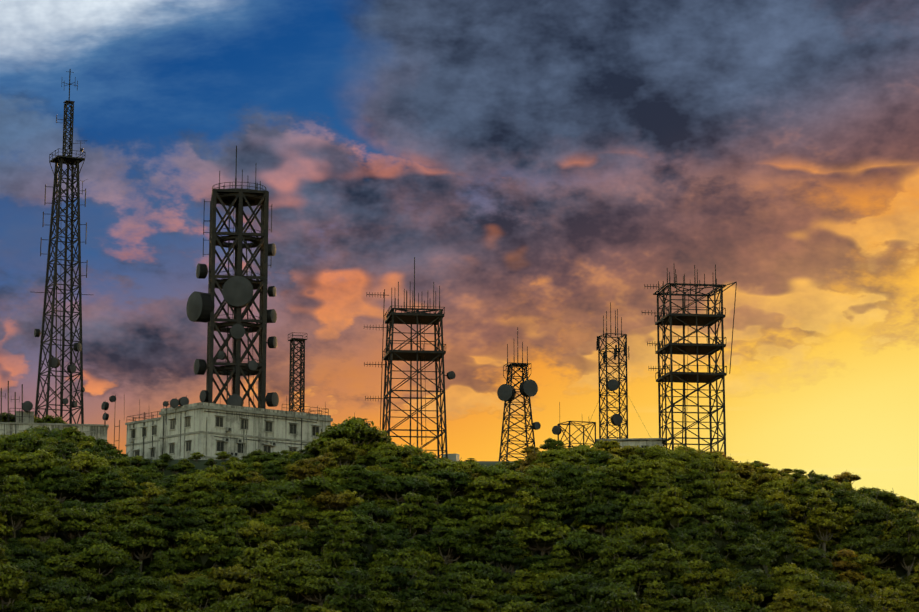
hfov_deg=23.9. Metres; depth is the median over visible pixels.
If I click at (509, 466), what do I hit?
tree
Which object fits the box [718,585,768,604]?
tree
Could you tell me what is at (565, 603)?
tree
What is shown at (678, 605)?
tree
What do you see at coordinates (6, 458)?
tree
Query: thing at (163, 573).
tree
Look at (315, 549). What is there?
tree
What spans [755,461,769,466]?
tree
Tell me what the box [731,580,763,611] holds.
tree
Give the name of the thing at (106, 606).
tree
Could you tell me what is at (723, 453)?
tree
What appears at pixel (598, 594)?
tree
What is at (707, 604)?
tree
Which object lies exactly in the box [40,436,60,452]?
tree
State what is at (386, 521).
tree
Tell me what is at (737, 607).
tree
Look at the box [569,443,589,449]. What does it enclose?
tree
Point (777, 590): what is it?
tree
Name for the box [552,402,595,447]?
low tower frame
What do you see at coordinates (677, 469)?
tree
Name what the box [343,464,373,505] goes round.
tree
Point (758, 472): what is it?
tree
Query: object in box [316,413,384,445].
tree
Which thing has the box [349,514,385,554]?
tree
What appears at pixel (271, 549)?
tree
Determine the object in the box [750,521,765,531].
tree
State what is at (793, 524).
tree
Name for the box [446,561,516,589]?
tree
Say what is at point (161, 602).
tree
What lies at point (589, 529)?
shrub
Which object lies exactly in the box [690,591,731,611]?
tree
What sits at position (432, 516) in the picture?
tree
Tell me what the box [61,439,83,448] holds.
tree
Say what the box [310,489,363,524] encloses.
tree
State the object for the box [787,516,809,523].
tree
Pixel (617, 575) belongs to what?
tree
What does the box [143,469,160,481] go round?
tree
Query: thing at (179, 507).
tree
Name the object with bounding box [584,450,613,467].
tree
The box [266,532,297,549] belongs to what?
tree
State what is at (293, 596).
tree
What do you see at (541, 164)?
sky
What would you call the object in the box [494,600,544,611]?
tree
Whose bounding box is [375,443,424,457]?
tree
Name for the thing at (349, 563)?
tree
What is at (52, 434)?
bush
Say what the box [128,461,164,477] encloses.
tree
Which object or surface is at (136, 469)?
tree
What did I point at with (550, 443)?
tree
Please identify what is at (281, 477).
tree
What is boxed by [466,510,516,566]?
tree
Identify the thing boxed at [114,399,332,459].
building
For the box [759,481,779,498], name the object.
tree
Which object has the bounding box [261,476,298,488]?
tree
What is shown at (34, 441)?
tree
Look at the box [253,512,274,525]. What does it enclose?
tree
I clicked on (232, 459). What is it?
bush
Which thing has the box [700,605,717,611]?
tree
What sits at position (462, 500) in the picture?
tree
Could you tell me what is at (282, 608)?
tree
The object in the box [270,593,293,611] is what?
tree
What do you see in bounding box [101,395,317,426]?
roof aerials
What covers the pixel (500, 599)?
tree
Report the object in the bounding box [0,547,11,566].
tree
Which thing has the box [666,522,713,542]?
tree
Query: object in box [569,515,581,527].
tree
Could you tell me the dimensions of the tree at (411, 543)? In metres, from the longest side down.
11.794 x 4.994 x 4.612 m
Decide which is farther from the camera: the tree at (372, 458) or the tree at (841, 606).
the tree at (372, 458)
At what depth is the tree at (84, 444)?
331.90 m
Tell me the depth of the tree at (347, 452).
325.83 m
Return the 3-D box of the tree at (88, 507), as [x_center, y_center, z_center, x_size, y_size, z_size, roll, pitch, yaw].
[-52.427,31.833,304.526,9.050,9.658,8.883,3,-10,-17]
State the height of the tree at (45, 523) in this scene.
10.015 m
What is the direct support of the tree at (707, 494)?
on the ground
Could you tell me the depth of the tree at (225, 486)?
318.16 m
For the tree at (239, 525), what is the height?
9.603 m
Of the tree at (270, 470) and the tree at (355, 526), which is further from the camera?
the tree at (270, 470)
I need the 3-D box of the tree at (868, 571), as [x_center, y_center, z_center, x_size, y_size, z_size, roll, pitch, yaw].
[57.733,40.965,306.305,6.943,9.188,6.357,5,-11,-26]
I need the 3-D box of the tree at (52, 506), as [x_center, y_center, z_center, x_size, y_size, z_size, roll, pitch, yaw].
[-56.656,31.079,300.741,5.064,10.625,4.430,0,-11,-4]
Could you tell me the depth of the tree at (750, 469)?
336.18 m
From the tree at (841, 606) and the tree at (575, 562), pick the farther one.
the tree at (575, 562)
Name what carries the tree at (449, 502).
on the ground
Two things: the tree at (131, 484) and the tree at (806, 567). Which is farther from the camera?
the tree at (131, 484)
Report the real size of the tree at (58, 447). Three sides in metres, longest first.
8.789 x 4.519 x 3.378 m
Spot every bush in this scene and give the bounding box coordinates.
[24,425,50,436]
[43,432,60,438]
[51,427,90,441]
[54,426,91,440]
[85,435,106,445]
[95,438,116,452]
[106,448,132,457]
[123,455,148,466]
[124,456,139,465]
[139,458,153,465]
[150,459,168,471]
[158,453,173,460]
[166,464,183,474]
[177,458,194,472]
[188,452,205,460]
[204,458,216,466]
[215,451,231,461]
[221,456,238,464]
[242,449,272,463]
[256,452,287,462]
[277,450,291,457]
[287,451,302,458]
[297,445,316,454]
[304,427,359,452]
[333,422,368,444]
[344,417,390,443]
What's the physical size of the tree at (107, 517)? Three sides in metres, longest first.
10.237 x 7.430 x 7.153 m
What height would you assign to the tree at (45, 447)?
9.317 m
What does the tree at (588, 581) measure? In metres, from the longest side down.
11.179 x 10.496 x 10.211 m
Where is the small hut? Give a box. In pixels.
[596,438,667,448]
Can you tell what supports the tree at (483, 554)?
on the ground
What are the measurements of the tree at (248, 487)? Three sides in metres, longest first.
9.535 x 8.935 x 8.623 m
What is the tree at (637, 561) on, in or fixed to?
on the ground
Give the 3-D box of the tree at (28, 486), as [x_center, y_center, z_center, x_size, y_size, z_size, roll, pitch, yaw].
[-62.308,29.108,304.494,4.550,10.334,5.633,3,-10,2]
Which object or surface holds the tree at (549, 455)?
on the ground
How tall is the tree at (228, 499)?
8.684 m
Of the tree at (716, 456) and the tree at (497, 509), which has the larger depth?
the tree at (716, 456)
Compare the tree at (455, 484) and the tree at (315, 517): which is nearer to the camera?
the tree at (315, 517)
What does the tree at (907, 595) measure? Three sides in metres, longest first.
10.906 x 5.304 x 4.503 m
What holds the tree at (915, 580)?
on the ground
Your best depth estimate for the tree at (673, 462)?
328.35 m
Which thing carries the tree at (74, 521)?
on the ground
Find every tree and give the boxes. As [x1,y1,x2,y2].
[0,412,14,421]
[0,429,55,453]
[0,438,9,453]
[0,451,20,475]
[0,467,32,484]
[0,474,34,542]
[0,498,37,543]
[0,504,14,537]
[0,538,6,545]
[0,542,11,562]
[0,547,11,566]
[0,549,11,562]
[0,564,28,611]
[0,601,17,611]
[2,478,33,538]
[2,544,49,564]
[5,444,73,478]
[6,537,27,548]
[7,557,59,599]
[8,444,32,455]
[12,481,40,488]
[13,600,46,611]
[16,537,49,551]
[19,505,43,538]
[19,509,61,541]
[20,567,55,602]
[21,494,38,537]
[25,488,45,496]
[27,589,78,611]
[29,466,87,504]
[34,414,67,423]
[35,492,63,538]
[36,536,75,555]
[36,573,58,580]
[36,576,94,594]
[38,476,84,503]
[38,544,59,564]
[39,579,91,610]
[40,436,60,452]
[40,442,60,458]
[41,554,89,577]
[53,444,71,459]
[53,506,102,538]
[55,439,68,448]
[58,498,116,535]
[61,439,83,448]
[62,446,110,502]
[63,593,98,611]
[64,442,78,460]
[67,542,141,606]
[70,468,97,498]
[70,529,133,546]
[70,532,106,597]
[71,440,102,453]
[73,490,93,501]
[73,567,103,609]
[76,445,115,464]
[84,464,126,493]
[84,519,116,546]
[86,503,117,531]
[91,450,107,456]
[92,595,129,611]
[93,471,130,503]
[93,571,133,599]
[95,470,136,497]
[102,499,123,515]
[103,455,132,473]
[103,566,142,583]
[105,579,176,596]
[108,500,141,531]
[109,544,120,552]
[111,573,166,609]
[112,464,133,480]
[112,497,147,569]
[120,520,170,571]
[121,465,151,478]
[123,483,144,505]
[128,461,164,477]
[129,471,150,488]
[129,588,184,611]
[131,482,169,556]
[132,513,158,562]
[134,570,150,577]
[139,479,172,489]
[142,495,186,551]
[142,565,159,576]
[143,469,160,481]
[145,472,162,478]
[147,552,176,578]
[150,547,193,576]
[156,473,178,487]
[159,489,173,508]
[159,518,195,549]
[159,575,183,590]
[161,586,199,605]
[162,590,202,611]
[167,473,183,511]
[167,489,186,510]
[168,478,189,495]
[168,507,208,573]
[170,472,217,515]
[171,501,191,520]
[171,572,214,587]
[173,555,205,575]
[174,529,229,572]
[179,575,221,609]
[182,489,220,513]
[185,605,203,611]
[186,468,196,474]
[186,529,228,572]
[193,507,221,535]
[194,460,233,503]
[194,509,224,537]
[197,565,231,579]
[200,600,232,611]
[203,471,228,480]
[203,477,230,498]
[207,479,236,504]
[207,564,263,598]
[209,599,230,605]
[210,506,249,529]
[211,595,266,611]
[214,523,247,566]
[216,504,253,516]
[218,494,260,515]
[219,515,288,547]
[219,520,263,547]
[220,460,248,491]
[223,590,241,600]
[224,590,289,611]
[225,547,250,569]
[230,462,266,471]
[230,480,271,518]
[232,540,293,575]
[234,487,302,513]
[236,458,254,463]
[238,469,252,485]
[239,471,266,492]
[244,557,290,611]
[250,460,262,474]
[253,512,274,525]
[254,585,303,602]
[258,457,290,477]
[259,516,284,529]
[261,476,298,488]
[262,463,279,481]
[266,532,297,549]
[267,500,305,526]
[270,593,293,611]
[271,558,345,604]
[272,474,347,500]
[272,522,316,549]
[272,605,289,611]
[274,474,285,480]
[275,574,314,604]
[281,519,313,531]
[281,537,306,560]
[282,458,321,480]
[287,494,324,509]
[288,497,317,519]
[288,574,343,607]
[289,452,316,463]
[289,532,318,551]
[293,554,324,561]
[293,603,310,611]
[299,507,342,527]
[302,604,332,611]
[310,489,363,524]
[311,518,336,551]
[312,524,336,535]
[313,452,338,477]
[313,461,327,470]
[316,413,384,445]
[316,467,349,514]
[319,437,358,466]
[321,525,363,595]
[322,461,369,477]
[323,551,332,567]
[323,603,338,610]
[324,563,375,611]
[324,608,341,611]
[335,469,388,505]
[335,558,362,596]
[336,510,356,534]
[337,497,393,524]
[340,546,370,569]
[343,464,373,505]
[349,452,383,466]
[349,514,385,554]
[351,516,393,598]
[355,566,396,607]
[356,447,366,455]
[358,440,388,453]
[365,447,400,462]
[365,465,378,471]
[366,552,388,581]
[367,473,436,504]
[368,520,411,537]
[368,594,407,611]
[372,429,391,441]
[373,507,417,523]
[374,465,398,478]
[374,498,399,507]
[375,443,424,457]
[375,455,409,474]
[375,537,398,560]
[376,447,396,464]
[377,530,389,536]
[377,551,429,600]
[380,560,424,602]
[383,546,429,568]
[384,597,436,611]
[385,529,410,549]
[388,492,427,538]
[400,452,430,475]
[400,474,448,506]
[400,538,429,571]
[402,528,427,535]
[404,455,427,505]
[411,563,446,590]
[414,455,459,503]
[414,531,439,574]
[415,573,442,607]
[418,451,451,462]
[418,550,446,574]
[419,483,455,504]
[421,496,443,533]
[421,524,477,576]
[424,505,463,518]
[425,606,444,611]
[426,469,471,495]
[427,518,475,563]
[432,571,471,611]
[434,557,461,581]
[438,494,466,519]
[440,594,498,611]
[441,572,505,602]
[442,596,497,611]
[445,496,479,519]
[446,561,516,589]
[452,459,480,497]
[454,463,474,496]
[460,497,503,516]
[460,539,478,562]
[462,478,510,502]
[463,528,489,542]
[463,547,495,563]
[464,471,533,497]
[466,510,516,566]
[472,462,520,485]
[476,534,501,563]
[479,582,517,606]
[484,502,533,521]
[487,528,526,572]
[488,592,539,610]
[493,538,533,574]
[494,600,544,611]
[498,460,517,471]
[501,490,541,569]
[501,497,518,507]
[503,568,545,605]
[509,522,571,555]
[513,458,522,467]
[515,465,562,554]
[516,461,550,476]
[519,450,540,467]
[519,554,548,568]
[520,446,539,454]
[524,451,566,463]
[528,561,550,575]
[529,449,565,468]
[532,503,563,555]
[534,571,560,604]
[536,571,565,594]
[538,604,555,611]
[539,438,566,449]
[539,600,582,609]
[540,552,568,565]
[542,571,612,599]
[544,462,589,520]
[544,486,573,526]
[545,452,597,498]
[546,575,587,611]
[547,543,573,572]
[553,526,605,567]
[555,570,573,576]
[558,446,595,458]
[558,487,611,512]
[558,501,575,515]
[563,467,594,493]
[564,550,586,568]
[568,595,602,611]
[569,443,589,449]
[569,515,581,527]
[573,479,607,513]
[575,501,626,537]
[575,582,644,608]
[581,465,632,493]
[581,534,646,558]
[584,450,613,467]
[585,565,603,579]
[587,470,617,502]
[592,538,630,577]
[593,440,621,450]
[597,584,639,611]
[601,456,632,498]
[603,519,635,537]
[603,587,639,611]
[604,572,621,586]
[605,560,651,600]
[607,453,626,460]
[608,445,640,458]
[610,491,637,513]
[615,460,630,493]
[620,536,655,559]
[621,500,664,559]
[621,525,674,559]
[624,454,645,495]
[624,459,675,494]
[628,444,680,460]
[628,495,644,506]
[631,557,651,563]
[633,543,688,589]
[637,592,653,603]
[637,603,651,611]
[638,479,669,498]
[638,488,680,544]
[641,485,692,498]
[641,579,670,611]
[643,448,669,462]
[644,550,675,563]
[649,581,694,607]
[652,594,701,611]
[654,483,691,529]
[656,461,686,476]
[657,457,689,473]
[662,523,671,531]
[662,587,680,610]
[666,472,694,487]
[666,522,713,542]
[669,539,698,551]
[670,561,713,583]
[671,531,693,562]
[673,443,698,453]
[676,450,702,470]
[677,513,700,528]
[677,556,721,603]
[678,541,716,563]
[679,456,713,518]
[682,602,733,611]
[685,498,742,523]
[689,478,726,524]
[690,515,741,560]
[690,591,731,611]
[697,455,719,481]
[698,449,710,454]
[699,567,741,587]
[700,452,727,465]
[700,546,727,581]
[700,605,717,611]
[704,457,735,472]
[704,599,755,611]
[708,595,730,602]
[711,450,725,456]
[712,478,746,501]
[712,501,749,559]
[713,471,732,483]
[714,463,742,489]
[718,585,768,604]
[719,461,754,480]
[719,559,738,568]
[723,582,763,605]
[724,539,740,559]
[726,568,778,605]
[728,505,757,565]
[729,534,778,561]
[730,537,779,604]
[731,530,763,563]
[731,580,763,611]
[733,490,742,504]
[735,477,757,506]
[743,467,754,485]
[745,462,763,486]
[745,495,772,524]
[746,477,810,500]
[746,511,763,524]
[749,466,778,486]
[749,606,771,611]
[750,492,764,504]
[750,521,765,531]
[754,491,806,519]
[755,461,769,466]
[755,473,792,487]
[756,524,793,549]
[756,574,797,604]
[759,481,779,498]
[760,502,792,534]
[760,590,825,611]
[765,563,823,596]
[768,529,811,566]
[779,587,794,593]
[780,472,793,484]
[782,468,793,473]
[783,520,814,555]
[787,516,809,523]
[789,589,823,611]
[791,469,807,480]
[791,480,819,538]
[791,524,818,551]
[793,572,824,598]
[796,475,822,497]
[796,476,817,486]
[796,555,830,574]
[797,550,811,558]
[801,544,840,579]
[803,581,846,602]
[805,488,846,557]
[806,473,829,487]
[809,531,847,552]
[810,596,835,611]
[811,535,834,558]
[813,548,880,570]
[815,577,857,597]
[818,479,853,491]
[821,496,880,509]
[826,488,856,540]
[826,600,859,611]
[828,591,874,611]
[831,545,864,585]
[831,569,849,584]
[832,469,860,483]
[832,536,911,564]
[837,504,872,534]
[838,481,858,491]
[840,525,873,543]
[841,493,897,524]
[841,581,867,609]
[847,501,886,565]
[852,564,896,588]
[853,488,907,508]
[854,578,885,611]
[857,487,882,493]
[869,573,902,593]
[870,512,898,525]
[871,516,898,570]
[871,586,911,611]
[874,540,900,570]
[886,579,918,601]
[888,515,918,578]
[889,506,918,524]
[890,497,911,509]
[890,508,918,573]
[892,583,918,611]
[904,497,916,507]
[904,573,917,587]
[905,559,918,579]
[908,564,918,602]
[909,501,918,515]
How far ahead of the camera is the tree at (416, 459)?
327.26 m
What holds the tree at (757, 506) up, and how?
on the ground
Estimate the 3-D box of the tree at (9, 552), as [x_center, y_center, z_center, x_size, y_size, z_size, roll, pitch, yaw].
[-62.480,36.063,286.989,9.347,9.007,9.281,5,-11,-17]
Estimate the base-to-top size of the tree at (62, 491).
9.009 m
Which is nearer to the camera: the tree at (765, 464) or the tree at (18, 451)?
the tree at (18, 451)
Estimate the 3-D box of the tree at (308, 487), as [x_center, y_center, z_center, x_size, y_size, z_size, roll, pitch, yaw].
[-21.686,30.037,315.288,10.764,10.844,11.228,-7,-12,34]
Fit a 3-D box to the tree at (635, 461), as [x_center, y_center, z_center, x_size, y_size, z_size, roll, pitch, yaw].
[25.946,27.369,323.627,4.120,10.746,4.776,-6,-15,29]
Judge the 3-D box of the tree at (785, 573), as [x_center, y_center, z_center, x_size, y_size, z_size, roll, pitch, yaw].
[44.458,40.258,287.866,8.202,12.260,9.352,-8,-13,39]
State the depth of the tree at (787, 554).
302.40 m
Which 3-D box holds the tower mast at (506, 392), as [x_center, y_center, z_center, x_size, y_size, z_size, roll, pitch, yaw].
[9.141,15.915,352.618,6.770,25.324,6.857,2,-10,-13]
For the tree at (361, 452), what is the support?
on the ground
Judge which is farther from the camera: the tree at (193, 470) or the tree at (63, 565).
the tree at (193, 470)
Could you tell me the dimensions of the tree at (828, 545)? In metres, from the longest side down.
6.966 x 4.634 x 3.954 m
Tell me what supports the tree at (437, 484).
on the ground
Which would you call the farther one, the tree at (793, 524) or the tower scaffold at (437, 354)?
the tower scaffold at (437, 354)
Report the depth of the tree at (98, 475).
315.20 m
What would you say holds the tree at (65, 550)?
on the ground
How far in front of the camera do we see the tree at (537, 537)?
308.38 m
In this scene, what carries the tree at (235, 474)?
on the ground
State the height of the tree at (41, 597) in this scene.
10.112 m
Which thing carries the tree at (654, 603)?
on the ground
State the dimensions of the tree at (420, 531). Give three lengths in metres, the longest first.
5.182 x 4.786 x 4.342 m
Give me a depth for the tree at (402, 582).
285.90 m
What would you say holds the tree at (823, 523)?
on the ground
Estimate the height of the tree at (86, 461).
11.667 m
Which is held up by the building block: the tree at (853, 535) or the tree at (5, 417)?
the tree at (5, 417)
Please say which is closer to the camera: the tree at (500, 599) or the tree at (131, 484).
the tree at (500, 599)
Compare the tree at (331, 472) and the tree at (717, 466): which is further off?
the tree at (717, 466)
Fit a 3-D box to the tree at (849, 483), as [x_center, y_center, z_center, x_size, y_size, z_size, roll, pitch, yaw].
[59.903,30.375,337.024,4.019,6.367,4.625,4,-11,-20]
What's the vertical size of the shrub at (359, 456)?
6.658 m
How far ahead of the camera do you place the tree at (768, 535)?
308.06 m
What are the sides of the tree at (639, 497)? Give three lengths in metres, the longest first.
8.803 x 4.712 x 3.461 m
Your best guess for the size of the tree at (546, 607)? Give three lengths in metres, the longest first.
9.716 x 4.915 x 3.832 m
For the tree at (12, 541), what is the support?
on the ground
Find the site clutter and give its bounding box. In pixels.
[1,163,688,460]
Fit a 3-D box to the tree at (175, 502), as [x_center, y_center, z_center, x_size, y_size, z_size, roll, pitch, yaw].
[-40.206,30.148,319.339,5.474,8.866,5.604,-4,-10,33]
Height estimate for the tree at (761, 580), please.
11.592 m
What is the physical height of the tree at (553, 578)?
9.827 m
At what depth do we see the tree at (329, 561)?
296.79 m
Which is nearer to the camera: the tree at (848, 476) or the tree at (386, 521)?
the tree at (386, 521)
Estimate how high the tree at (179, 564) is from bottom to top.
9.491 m
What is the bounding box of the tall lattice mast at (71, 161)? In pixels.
[34,69,89,423]
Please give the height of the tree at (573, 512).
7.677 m
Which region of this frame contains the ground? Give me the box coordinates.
[0,460,913,608]
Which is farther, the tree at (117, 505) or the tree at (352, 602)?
the tree at (117, 505)
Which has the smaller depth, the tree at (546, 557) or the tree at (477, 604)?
the tree at (477, 604)
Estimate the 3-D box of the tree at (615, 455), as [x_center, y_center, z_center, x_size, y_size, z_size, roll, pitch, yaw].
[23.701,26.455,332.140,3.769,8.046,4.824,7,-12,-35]
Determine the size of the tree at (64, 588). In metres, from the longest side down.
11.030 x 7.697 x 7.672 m
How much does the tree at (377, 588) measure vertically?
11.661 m
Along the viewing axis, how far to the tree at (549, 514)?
310.69 m
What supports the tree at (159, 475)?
on the ground
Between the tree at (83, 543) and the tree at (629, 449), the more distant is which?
the tree at (629, 449)
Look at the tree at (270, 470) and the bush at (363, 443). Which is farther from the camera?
the bush at (363, 443)
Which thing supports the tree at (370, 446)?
on the ground
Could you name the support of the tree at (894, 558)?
on the ground
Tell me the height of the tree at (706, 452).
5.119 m
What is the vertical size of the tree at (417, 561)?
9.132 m
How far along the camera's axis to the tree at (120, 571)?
287.65 m
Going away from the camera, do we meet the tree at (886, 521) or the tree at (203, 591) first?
the tree at (203, 591)
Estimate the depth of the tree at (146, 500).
307.24 m
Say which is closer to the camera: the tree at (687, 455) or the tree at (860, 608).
the tree at (860, 608)
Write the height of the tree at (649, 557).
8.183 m
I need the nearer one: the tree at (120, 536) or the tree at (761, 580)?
the tree at (761, 580)
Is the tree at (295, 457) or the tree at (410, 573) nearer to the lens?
the tree at (410, 573)
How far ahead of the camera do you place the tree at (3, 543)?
291.18 m
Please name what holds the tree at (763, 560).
on the ground
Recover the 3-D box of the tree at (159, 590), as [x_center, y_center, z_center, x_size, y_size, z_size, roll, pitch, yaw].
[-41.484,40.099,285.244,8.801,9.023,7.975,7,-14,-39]
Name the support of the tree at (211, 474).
on the ground
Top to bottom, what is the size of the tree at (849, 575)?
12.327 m
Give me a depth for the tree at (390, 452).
328.98 m
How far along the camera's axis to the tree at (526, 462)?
333.54 m
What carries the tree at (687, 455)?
on the ground
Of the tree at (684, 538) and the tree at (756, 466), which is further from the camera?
the tree at (756, 466)
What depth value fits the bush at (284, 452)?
338.61 m
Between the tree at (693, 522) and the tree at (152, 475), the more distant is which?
the tree at (152, 475)
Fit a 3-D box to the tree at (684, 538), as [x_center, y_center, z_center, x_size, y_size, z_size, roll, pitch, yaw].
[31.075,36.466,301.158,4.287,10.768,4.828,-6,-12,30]
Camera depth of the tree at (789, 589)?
282.81 m
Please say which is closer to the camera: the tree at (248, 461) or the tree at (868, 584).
the tree at (868, 584)
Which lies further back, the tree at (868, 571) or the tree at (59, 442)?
the tree at (59, 442)
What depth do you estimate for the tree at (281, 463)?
328.78 m
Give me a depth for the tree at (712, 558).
295.99 m
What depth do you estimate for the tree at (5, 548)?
284.19 m
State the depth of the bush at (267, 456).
336.21 m
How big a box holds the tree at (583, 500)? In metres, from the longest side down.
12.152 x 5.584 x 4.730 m
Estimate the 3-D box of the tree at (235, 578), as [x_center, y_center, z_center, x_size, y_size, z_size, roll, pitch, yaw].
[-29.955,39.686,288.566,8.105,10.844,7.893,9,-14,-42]
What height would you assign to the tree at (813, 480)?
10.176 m
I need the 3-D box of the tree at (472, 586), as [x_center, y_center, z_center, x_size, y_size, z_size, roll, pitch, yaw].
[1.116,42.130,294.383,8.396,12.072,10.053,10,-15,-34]
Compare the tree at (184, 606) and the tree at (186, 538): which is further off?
the tree at (186, 538)
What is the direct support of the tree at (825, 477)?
on the ground
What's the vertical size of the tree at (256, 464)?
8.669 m
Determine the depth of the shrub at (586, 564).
303.44 m
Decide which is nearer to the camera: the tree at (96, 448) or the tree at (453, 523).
the tree at (453, 523)
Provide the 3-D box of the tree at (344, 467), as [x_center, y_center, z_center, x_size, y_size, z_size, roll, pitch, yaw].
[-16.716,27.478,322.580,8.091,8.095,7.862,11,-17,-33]
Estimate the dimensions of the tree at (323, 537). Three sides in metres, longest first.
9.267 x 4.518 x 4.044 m
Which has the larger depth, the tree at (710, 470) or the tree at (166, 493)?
the tree at (710, 470)
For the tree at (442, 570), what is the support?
on the ground
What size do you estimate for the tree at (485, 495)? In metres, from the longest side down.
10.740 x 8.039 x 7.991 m
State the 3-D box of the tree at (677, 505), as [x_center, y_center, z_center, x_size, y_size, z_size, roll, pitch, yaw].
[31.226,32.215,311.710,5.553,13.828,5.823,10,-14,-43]
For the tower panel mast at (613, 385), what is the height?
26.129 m
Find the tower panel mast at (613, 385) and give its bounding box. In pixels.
[596,302,628,438]
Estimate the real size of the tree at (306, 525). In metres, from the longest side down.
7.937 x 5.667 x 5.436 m
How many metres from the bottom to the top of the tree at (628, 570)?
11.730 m
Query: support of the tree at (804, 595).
on the ground
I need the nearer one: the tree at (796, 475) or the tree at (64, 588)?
the tree at (64, 588)
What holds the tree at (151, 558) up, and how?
on the ground
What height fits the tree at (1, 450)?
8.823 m
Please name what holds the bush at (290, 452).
on the ground
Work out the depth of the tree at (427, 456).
334.25 m
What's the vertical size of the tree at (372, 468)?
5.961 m
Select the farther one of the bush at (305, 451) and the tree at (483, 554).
the bush at (305, 451)
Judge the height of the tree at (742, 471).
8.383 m
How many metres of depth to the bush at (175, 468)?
336.27 m
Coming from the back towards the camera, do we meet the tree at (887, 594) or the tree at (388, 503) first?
the tree at (388, 503)
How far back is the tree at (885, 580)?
303.24 m
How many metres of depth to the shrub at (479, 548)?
312.80 m
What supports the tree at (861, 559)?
on the ground
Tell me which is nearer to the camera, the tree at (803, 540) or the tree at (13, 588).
the tree at (13, 588)
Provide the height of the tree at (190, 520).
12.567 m
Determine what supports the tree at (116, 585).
on the ground
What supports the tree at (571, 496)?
on the ground
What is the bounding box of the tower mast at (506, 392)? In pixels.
[497,327,540,460]
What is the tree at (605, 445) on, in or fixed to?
on the ground
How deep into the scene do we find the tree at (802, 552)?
308.87 m
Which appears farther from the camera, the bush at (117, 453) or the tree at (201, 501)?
the bush at (117, 453)
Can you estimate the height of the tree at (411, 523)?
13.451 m
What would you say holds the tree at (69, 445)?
on the ground
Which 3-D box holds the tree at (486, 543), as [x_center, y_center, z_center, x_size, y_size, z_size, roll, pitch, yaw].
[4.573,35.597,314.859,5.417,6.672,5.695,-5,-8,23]
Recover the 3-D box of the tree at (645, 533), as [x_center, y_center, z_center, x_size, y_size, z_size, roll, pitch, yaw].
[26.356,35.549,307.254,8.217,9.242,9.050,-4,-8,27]
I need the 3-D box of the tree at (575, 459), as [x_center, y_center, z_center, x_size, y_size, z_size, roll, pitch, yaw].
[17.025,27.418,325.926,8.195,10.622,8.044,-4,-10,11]
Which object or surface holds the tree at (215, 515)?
on the ground
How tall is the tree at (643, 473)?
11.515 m
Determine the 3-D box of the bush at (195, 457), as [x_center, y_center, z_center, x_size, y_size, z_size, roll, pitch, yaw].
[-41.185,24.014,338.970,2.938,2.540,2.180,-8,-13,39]
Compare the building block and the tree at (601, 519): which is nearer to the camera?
the tree at (601, 519)
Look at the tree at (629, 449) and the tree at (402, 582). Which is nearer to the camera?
the tree at (402, 582)
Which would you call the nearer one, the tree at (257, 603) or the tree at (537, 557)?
the tree at (257, 603)
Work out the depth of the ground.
320.54 m
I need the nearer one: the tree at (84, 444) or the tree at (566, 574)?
the tree at (566, 574)
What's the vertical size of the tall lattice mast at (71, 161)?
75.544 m
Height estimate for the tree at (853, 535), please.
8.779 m
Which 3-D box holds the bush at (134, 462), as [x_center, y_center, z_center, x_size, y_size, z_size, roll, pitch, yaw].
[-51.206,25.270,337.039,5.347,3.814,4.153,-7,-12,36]
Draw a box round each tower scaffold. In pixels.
[364,257,455,457]
[642,264,736,454]
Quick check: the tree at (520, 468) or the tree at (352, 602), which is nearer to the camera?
the tree at (352, 602)
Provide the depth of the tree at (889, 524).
318.14 m
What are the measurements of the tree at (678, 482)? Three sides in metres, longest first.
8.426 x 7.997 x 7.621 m
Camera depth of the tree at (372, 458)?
329.76 m
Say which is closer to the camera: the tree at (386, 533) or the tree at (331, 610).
the tree at (331, 610)
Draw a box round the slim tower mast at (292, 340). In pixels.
[288,332,306,412]
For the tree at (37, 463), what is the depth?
312.10 m
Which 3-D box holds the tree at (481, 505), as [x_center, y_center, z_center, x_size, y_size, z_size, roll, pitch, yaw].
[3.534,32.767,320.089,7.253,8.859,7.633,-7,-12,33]
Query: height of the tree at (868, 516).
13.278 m
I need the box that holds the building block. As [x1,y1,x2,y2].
[0,401,108,441]
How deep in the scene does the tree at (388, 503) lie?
317.70 m
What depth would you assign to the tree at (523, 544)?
306.77 m
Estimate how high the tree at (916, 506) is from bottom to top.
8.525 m
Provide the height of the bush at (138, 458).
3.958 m
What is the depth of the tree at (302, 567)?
285.55 m
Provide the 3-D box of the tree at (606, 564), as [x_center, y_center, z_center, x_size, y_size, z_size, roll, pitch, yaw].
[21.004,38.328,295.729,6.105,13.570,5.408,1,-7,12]
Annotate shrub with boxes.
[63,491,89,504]
[93,580,106,599]
[193,569,219,592]
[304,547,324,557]
[347,449,365,466]
[361,492,386,502]
[416,509,454,534]
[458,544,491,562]
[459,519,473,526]
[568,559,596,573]
[569,512,609,536]
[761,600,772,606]
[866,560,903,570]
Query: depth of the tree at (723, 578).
293.28 m
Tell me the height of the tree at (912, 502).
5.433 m
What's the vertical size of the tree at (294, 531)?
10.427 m
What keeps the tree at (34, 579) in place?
on the ground
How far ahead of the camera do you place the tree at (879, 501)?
324.17 m
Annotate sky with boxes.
[0,0,918,502]
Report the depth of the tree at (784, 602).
278.19 m
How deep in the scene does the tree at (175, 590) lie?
282.72 m
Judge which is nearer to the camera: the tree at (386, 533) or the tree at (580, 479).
the tree at (386, 533)
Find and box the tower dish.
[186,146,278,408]
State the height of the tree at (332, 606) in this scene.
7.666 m
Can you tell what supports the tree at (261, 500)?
on the ground
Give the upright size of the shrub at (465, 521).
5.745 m
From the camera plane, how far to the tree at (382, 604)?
278.67 m

